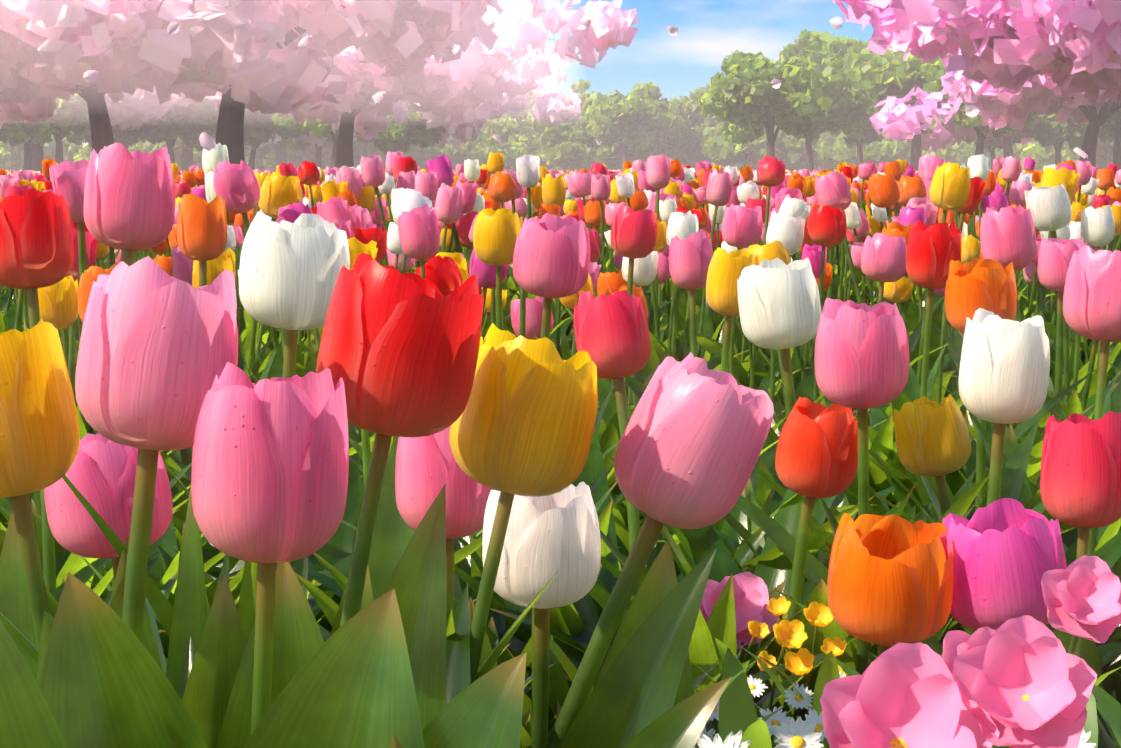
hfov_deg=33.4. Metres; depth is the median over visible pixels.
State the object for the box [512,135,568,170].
shrub
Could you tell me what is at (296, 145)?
green tree
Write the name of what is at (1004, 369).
tulip
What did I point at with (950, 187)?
tulip
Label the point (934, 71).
green tree
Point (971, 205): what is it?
tulip
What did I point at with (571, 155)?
shrub
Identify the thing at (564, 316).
tulip field
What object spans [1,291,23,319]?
tulip field
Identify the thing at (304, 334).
tulip field
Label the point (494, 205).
tulip field
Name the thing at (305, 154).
shrub
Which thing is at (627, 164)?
tulip field
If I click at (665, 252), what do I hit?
tulip field
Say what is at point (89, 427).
tulip field
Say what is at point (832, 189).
tulip
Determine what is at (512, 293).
tulip field
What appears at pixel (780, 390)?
tulip field
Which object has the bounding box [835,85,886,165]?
green tree
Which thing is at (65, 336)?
tulip field
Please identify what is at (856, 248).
tulip field
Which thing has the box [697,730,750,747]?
daisy
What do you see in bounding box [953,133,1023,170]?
green tree
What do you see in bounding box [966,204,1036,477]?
tulip
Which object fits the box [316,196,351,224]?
tulip field
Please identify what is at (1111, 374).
tulip field
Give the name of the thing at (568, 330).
tulip field
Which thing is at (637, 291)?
tulip field
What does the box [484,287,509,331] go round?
tulip field
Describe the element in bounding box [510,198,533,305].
tulip field
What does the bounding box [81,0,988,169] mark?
sky
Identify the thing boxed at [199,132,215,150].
drifting petal
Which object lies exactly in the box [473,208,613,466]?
tulip
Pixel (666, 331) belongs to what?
tulip field
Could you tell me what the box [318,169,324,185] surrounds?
tulip field
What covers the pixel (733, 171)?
tulip field
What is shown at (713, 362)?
tulip field
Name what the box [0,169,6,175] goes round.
tulip field
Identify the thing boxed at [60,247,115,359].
tulip field
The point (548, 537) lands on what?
tulip
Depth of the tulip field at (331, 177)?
10.38 m
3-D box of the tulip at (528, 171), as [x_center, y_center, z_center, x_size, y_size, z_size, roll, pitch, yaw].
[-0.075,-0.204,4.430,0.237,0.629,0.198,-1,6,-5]
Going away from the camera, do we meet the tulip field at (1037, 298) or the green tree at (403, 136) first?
the tulip field at (1037, 298)
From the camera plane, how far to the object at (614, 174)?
10.71 m
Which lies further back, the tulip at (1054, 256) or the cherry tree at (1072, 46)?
the cherry tree at (1072, 46)
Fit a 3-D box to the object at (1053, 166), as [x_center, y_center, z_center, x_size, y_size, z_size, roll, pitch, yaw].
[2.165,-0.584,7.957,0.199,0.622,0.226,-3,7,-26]
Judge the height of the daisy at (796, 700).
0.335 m
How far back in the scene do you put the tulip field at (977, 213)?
6.89 m
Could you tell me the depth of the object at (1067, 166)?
5.37 m
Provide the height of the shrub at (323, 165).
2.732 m
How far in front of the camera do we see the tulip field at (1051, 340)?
4.31 m
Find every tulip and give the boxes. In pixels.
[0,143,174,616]
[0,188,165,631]
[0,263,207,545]
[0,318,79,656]
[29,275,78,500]
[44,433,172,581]
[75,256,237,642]
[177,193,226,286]
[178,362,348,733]
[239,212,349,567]
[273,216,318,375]
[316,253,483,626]
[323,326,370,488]
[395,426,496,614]
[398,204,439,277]
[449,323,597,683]
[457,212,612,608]
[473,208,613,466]
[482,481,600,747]
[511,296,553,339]
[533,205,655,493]
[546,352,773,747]
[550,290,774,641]
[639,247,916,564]
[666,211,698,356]
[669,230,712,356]
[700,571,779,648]
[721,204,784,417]
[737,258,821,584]
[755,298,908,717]
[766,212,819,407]
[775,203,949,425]
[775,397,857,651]
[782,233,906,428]
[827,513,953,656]
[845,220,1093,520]
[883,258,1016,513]
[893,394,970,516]
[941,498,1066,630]
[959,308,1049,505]
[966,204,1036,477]
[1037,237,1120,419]
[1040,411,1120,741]
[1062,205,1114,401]
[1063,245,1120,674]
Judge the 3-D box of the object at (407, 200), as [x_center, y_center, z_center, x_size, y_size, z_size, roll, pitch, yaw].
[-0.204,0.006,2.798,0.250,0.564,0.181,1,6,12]
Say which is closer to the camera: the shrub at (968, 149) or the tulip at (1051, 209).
the tulip at (1051, 209)
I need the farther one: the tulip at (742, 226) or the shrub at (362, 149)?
the shrub at (362, 149)
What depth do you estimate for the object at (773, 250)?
2.48 m
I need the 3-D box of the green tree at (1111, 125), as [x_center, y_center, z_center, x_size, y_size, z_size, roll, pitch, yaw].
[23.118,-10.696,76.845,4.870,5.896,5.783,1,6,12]
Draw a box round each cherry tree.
[0,0,504,163]
[0,29,136,104]
[0,33,346,153]
[31,85,192,170]
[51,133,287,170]
[204,0,638,167]
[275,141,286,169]
[299,45,581,168]
[833,0,1120,106]
[869,48,1120,166]
[886,46,1066,158]
[1021,137,1037,143]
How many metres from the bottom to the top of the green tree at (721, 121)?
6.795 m
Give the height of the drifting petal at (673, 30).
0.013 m
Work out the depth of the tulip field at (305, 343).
4.29 m
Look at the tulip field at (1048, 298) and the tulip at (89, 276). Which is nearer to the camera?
the tulip at (89, 276)
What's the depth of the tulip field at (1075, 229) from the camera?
4.00 m
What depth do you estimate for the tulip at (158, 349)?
0.70 m
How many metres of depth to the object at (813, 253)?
3.49 m
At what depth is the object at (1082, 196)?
6.88 m
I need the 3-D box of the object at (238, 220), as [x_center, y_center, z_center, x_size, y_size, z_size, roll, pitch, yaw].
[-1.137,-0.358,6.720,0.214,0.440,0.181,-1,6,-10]
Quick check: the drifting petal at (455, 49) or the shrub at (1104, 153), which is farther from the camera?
the shrub at (1104, 153)
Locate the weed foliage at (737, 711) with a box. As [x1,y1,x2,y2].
[693,638,1120,747]
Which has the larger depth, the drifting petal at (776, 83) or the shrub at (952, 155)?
the shrub at (952, 155)
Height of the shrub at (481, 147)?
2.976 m
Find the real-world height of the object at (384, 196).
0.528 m
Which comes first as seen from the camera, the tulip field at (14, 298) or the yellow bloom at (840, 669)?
the yellow bloom at (840, 669)
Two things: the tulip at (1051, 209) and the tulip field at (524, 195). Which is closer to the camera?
the tulip at (1051, 209)
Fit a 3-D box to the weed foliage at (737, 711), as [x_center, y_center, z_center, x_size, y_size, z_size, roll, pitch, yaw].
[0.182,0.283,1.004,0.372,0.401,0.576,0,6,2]
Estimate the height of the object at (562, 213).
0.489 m
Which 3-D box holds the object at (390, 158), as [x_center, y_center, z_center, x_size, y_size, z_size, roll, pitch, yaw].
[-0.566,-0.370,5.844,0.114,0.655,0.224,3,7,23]
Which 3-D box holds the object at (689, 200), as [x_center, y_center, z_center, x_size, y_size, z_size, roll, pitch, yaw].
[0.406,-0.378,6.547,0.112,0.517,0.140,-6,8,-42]
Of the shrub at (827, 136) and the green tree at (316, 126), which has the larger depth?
the shrub at (827, 136)
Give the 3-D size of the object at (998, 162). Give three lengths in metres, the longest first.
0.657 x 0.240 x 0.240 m
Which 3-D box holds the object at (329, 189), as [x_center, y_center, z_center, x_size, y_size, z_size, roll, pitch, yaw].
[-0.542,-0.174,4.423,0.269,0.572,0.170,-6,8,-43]
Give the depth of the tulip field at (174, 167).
11.34 m
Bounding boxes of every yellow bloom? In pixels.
[743,620,769,662]
[753,650,780,701]
[766,596,790,716]
[769,619,807,711]
[784,648,814,705]
[803,601,832,714]
[820,637,846,660]
[838,665,846,674]
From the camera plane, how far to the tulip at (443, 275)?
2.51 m
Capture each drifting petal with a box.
[83,70,98,82]
[167,22,178,33]
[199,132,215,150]
[298,36,310,48]
[372,91,386,102]
[446,44,459,53]
[493,134,504,145]
[581,14,591,26]
[666,25,677,35]
[771,79,781,88]
[829,17,843,28]
[903,47,910,60]
[965,105,979,116]
[1073,147,1087,158]
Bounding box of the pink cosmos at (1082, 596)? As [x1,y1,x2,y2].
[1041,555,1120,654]
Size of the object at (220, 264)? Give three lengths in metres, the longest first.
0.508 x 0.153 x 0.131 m
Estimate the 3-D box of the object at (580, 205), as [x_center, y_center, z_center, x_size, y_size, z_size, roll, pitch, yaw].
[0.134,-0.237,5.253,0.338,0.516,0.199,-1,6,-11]
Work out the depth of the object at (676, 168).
7.22 m
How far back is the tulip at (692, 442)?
0.80 m
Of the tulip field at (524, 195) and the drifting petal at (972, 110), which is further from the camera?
the tulip field at (524, 195)
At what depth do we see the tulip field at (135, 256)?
5.36 m
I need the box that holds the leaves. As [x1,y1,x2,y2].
[0,485,731,747]
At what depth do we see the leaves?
0.65 m
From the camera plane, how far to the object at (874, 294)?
6.33 m
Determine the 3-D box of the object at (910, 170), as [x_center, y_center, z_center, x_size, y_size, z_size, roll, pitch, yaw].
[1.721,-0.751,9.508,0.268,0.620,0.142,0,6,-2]
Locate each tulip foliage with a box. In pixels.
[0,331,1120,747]
[0,436,557,747]
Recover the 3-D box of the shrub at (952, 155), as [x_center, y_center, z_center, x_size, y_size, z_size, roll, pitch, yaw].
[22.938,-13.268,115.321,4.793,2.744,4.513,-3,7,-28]
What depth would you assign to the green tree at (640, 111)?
112.88 m
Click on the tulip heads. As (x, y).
(555, 171)
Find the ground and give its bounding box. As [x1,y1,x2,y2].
[297,324,1112,432]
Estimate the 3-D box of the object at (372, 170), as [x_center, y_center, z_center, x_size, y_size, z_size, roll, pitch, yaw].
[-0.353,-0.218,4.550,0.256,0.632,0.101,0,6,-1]
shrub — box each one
[0,136,80,170]
[63,143,86,160]
[73,142,147,161]
[140,140,159,153]
[147,136,201,169]
[193,148,244,169]
[244,143,296,169]
[285,139,315,168]
[312,141,383,168]
[314,154,330,169]
[368,142,452,169]
[439,134,509,169]
[502,140,533,170]
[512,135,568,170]
[537,140,631,170]
[601,133,665,170]
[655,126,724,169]
[700,123,792,170]
[750,141,820,170]
[812,132,844,148]
[813,133,856,169]
[843,133,929,169]
[921,145,969,165]
[949,139,987,166]
[987,138,1034,169]
[1014,142,1042,170]
[1022,139,1112,169]
[1050,137,1113,169]
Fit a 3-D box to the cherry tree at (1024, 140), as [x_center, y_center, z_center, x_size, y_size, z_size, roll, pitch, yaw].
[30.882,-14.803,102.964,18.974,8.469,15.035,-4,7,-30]
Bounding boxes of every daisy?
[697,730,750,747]
[700,727,715,739]
[708,699,719,734]
[747,675,767,697]
[757,706,790,743]
[772,716,823,747]
[784,682,813,720]
[796,707,826,747]
[1078,729,1095,747]
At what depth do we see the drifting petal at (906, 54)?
2.57 m
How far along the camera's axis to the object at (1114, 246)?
7.42 m
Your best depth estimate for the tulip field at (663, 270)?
4.03 m
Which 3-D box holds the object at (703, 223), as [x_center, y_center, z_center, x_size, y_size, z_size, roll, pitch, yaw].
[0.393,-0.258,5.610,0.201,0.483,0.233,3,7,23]
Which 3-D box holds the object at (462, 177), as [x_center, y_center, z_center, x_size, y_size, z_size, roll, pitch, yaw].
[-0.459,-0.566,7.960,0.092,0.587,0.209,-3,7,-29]
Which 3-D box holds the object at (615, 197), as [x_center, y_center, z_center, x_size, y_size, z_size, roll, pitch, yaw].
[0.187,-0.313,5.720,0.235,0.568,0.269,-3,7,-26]
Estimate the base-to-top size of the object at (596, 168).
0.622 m
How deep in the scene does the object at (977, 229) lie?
5.75 m
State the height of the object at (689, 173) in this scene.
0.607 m
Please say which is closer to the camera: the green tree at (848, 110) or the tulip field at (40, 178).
the tulip field at (40, 178)
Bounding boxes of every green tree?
[0,119,40,147]
[21,129,52,169]
[31,93,89,163]
[62,125,153,150]
[113,92,218,163]
[185,100,310,170]
[204,98,216,136]
[271,113,358,167]
[279,131,332,168]
[355,101,445,154]
[459,117,529,142]
[489,101,526,119]
[515,117,536,142]
[518,79,596,166]
[538,116,608,149]
[583,81,677,170]
[633,83,705,140]
[691,107,718,127]
[698,49,835,156]
[703,85,756,127]
[763,125,818,169]
[771,29,892,131]
[779,52,870,170]
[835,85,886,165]
[846,47,952,170]
[846,52,929,136]
[918,54,1045,154]
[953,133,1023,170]
[1007,112,1085,165]
[1082,107,1120,170]
[1098,129,1120,142]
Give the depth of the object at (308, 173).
5.41 m
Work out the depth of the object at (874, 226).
5.66 m
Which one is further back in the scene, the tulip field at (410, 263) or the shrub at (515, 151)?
the shrub at (515, 151)
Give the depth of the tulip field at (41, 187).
5.70 m
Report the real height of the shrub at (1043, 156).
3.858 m
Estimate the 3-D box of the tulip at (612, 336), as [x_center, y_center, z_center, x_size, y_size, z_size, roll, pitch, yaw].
[0.069,0.186,1.450,0.201,0.498,0.271,0,6,2]
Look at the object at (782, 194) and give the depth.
4.48 m
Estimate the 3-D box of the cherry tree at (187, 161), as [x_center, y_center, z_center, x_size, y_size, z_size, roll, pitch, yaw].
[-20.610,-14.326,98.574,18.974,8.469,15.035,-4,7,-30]
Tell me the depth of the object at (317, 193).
6.75 m
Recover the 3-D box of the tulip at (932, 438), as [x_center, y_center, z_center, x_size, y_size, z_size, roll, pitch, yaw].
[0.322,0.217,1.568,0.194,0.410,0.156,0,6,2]
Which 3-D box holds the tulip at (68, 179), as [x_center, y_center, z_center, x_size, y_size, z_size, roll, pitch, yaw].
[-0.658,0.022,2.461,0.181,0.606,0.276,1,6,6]
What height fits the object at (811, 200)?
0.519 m
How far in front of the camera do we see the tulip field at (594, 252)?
3.66 m
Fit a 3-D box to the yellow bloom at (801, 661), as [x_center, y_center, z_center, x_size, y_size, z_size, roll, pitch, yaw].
[0.150,0.315,1.163,0.019,0.302,0.057,2,7,18]
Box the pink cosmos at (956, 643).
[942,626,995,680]
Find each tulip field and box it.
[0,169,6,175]
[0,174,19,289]
[0,197,18,303]
[0,287,29,330]
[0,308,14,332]
[1,289,10,316]
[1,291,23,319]
[3,313,28,331]
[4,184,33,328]
[4,288,23,327]
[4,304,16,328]
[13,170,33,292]
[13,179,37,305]
[14,289,22,331]
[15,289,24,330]
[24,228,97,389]
[31,180,45,191]
[36,175,44,182]
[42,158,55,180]
[43,189,79,413]
[44,180,52,189]
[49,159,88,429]
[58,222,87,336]
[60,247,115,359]
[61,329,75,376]
[62,328,87,422]
[68,231,93,433]
[68,249,119,329]
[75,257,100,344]
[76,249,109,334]
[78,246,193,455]
[78,282,94,434]
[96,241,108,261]
[100,258,105,268]
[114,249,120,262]
[133,250,137,261]
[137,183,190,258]
[143,249,146,257]
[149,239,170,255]
[153,246,156,258]
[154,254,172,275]
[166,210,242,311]
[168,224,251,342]
[171,163,178,174]
[173,173,178,183]
[175,196,181,207]
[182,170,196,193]
[189,165,198,171]
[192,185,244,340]
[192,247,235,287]
[194,169,204,186]
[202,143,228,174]
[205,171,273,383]
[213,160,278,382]
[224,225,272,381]
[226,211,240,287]
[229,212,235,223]
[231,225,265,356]
[234,164,239,259]
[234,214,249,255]
[235,169,264,256]
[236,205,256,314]
[236,209,260,339]
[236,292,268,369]
[237,270,314,366]
[237,323,320,382]
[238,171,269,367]
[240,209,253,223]
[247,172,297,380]
[257,330,304,376]
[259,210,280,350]
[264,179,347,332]
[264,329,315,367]
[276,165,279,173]
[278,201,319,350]
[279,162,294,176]
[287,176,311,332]
[296,362,306,372]
[297,330,306,341]
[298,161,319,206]
[300,183,304,195]
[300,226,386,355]
[303,197,314,207]
[305,186,312,197]
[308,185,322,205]
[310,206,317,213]
[310,209,349,341]
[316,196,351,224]
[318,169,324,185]
[324,167,334,175]
[325,174,335,181]
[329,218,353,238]
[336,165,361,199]
[337,190,357,205]
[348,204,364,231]
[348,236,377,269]
[357,185,375,212]
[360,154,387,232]
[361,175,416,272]
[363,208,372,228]
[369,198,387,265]
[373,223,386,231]
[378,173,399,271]
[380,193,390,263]
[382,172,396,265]
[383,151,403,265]
[386,248,414,270]
[387,205,407,270]
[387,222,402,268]
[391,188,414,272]
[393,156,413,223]
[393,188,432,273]
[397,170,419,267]
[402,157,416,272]
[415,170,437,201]
[415,249,438,263]
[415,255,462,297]
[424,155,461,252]
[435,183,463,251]
[436,252,467,282]
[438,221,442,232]
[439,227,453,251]
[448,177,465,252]
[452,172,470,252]
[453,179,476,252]
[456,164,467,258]
[457,211,510,321]
[463,192,505,332]
[463,201,510,293]
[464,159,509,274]
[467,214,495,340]
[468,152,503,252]
[469,187,526,302]
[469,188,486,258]
[469,249,508,329]
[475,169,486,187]
[480,164,490,186]
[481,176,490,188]
[481,288,506,337]
[483,194,505,326]
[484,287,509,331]
[487,298,560,352]
[488,172,571,334]
[491,210,496,324]
[501,170,569,336]
[503,202,517,303]
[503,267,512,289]
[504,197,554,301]
[506,274,515,295]
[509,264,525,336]
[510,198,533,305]
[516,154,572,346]
[526,185,572,342]
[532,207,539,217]
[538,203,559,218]
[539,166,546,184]
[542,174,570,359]
[553,215,582,320]
[554,298,573,324]
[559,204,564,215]
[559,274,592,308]
[561,221,586,335]
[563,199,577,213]
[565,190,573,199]
[565,228,614,393]
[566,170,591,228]
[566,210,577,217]
[568,252,622,382]
[571,262,633,413]
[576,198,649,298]
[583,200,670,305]
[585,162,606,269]
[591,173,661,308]
[593,223,647,299]
[593,230,610,294]
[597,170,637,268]
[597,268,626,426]
[599,234,601,272]
[600,198,611,271]
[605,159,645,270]
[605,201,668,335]
[605,284,647,409]
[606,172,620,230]
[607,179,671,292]
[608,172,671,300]
[619,189,670,290]
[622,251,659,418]
[623,161,631,170]
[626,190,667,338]
[628,253,669,389]
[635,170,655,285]
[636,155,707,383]
[636,231,748,380]
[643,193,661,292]
[644,288,671,329]
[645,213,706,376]
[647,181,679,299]
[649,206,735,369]
[650,283,667,337]
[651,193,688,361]
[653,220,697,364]
[653,244,689,352]
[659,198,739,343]
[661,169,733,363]
[661,178,682,288]
[661,282,665,297]
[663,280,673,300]
[664,197,715,360]
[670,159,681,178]
[672,166,684,181]
[679,212,712,297]
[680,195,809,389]
[680,200,687,291]
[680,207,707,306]
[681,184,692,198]
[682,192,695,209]
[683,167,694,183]
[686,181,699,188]
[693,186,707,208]
[695,230,722,294]
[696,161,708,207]
[696,203,744,328]
[696,307,721,341]
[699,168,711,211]
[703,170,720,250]
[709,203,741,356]
[711,333,770,376]
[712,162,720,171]
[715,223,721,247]
[718,324,723,343]
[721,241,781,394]
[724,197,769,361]
[725,166,737,184]
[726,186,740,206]
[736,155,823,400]
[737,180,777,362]
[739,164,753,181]
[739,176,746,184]
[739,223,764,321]
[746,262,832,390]
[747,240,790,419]
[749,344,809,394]
[752,343,812,405]
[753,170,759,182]
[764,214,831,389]
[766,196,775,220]
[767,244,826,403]
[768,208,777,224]
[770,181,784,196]
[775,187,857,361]
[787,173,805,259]
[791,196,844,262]
[796,346,833,407]
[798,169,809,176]
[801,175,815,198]
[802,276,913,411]
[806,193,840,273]
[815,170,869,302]
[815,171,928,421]
[817,170,842,396]
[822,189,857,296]
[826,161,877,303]
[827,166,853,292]
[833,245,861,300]
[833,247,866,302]
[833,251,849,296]
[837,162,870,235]
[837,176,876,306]
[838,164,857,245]
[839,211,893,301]
[839,252,868,299]
[840,268,870,302]
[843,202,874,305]
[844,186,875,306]
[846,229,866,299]
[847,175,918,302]
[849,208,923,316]
[850,242,912,334]
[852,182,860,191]
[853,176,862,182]
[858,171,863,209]
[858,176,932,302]
[861,187,865,213]
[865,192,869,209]
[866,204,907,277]
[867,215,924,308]
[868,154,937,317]
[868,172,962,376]
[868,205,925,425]
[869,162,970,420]
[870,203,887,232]
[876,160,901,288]
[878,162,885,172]
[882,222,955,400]
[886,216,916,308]
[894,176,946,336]
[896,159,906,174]
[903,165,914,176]
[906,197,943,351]
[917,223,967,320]
[917,234,980,396]
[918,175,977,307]
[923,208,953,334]
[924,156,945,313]
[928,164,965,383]
[931,204,1039,370]
[934,287,969,418]
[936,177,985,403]
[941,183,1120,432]
[957,211,970,414]
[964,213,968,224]
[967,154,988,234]
[967,208,978,237]
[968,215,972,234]
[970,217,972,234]
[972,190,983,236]
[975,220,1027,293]
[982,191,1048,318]
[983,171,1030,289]
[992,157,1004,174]
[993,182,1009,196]
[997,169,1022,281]
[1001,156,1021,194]
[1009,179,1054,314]
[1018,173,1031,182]
[1018,286,1026,301]
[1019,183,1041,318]
[1019,279,1027,314]
[1019,283,1051,338]
[1021,285,1050,338]
[1023,262,1087,378]
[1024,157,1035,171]
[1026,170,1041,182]
[1027,235,1053,345]
[1032,232,1074,377]
[1034,205,1120,377]
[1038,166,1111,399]
[1040,224,1120,402]
[1040,287,1056,335]
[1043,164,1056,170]
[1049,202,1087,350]
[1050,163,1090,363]
[1051,221,1084,388]
[1052,330,1081,375]
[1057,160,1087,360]
[1069,338,1118,383]
[1071,333,1080,394]
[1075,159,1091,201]
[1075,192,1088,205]
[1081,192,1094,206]
[1081,340,1098,415]
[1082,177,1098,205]
[1090,236,1120,349]
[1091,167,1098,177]
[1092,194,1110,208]
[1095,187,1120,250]
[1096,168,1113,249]
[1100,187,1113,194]
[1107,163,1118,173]
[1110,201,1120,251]
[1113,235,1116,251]
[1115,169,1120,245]
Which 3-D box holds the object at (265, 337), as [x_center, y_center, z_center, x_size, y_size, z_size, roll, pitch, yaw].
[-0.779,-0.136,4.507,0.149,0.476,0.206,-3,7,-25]
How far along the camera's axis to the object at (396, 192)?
4.18 m
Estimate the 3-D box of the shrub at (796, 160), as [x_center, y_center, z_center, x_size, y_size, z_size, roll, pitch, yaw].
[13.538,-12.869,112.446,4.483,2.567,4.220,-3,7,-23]
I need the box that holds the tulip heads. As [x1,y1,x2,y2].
[6,169,1117,188]
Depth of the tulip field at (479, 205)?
4.63 m
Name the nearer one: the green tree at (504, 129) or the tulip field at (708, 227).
the tulip field at (708, 227)

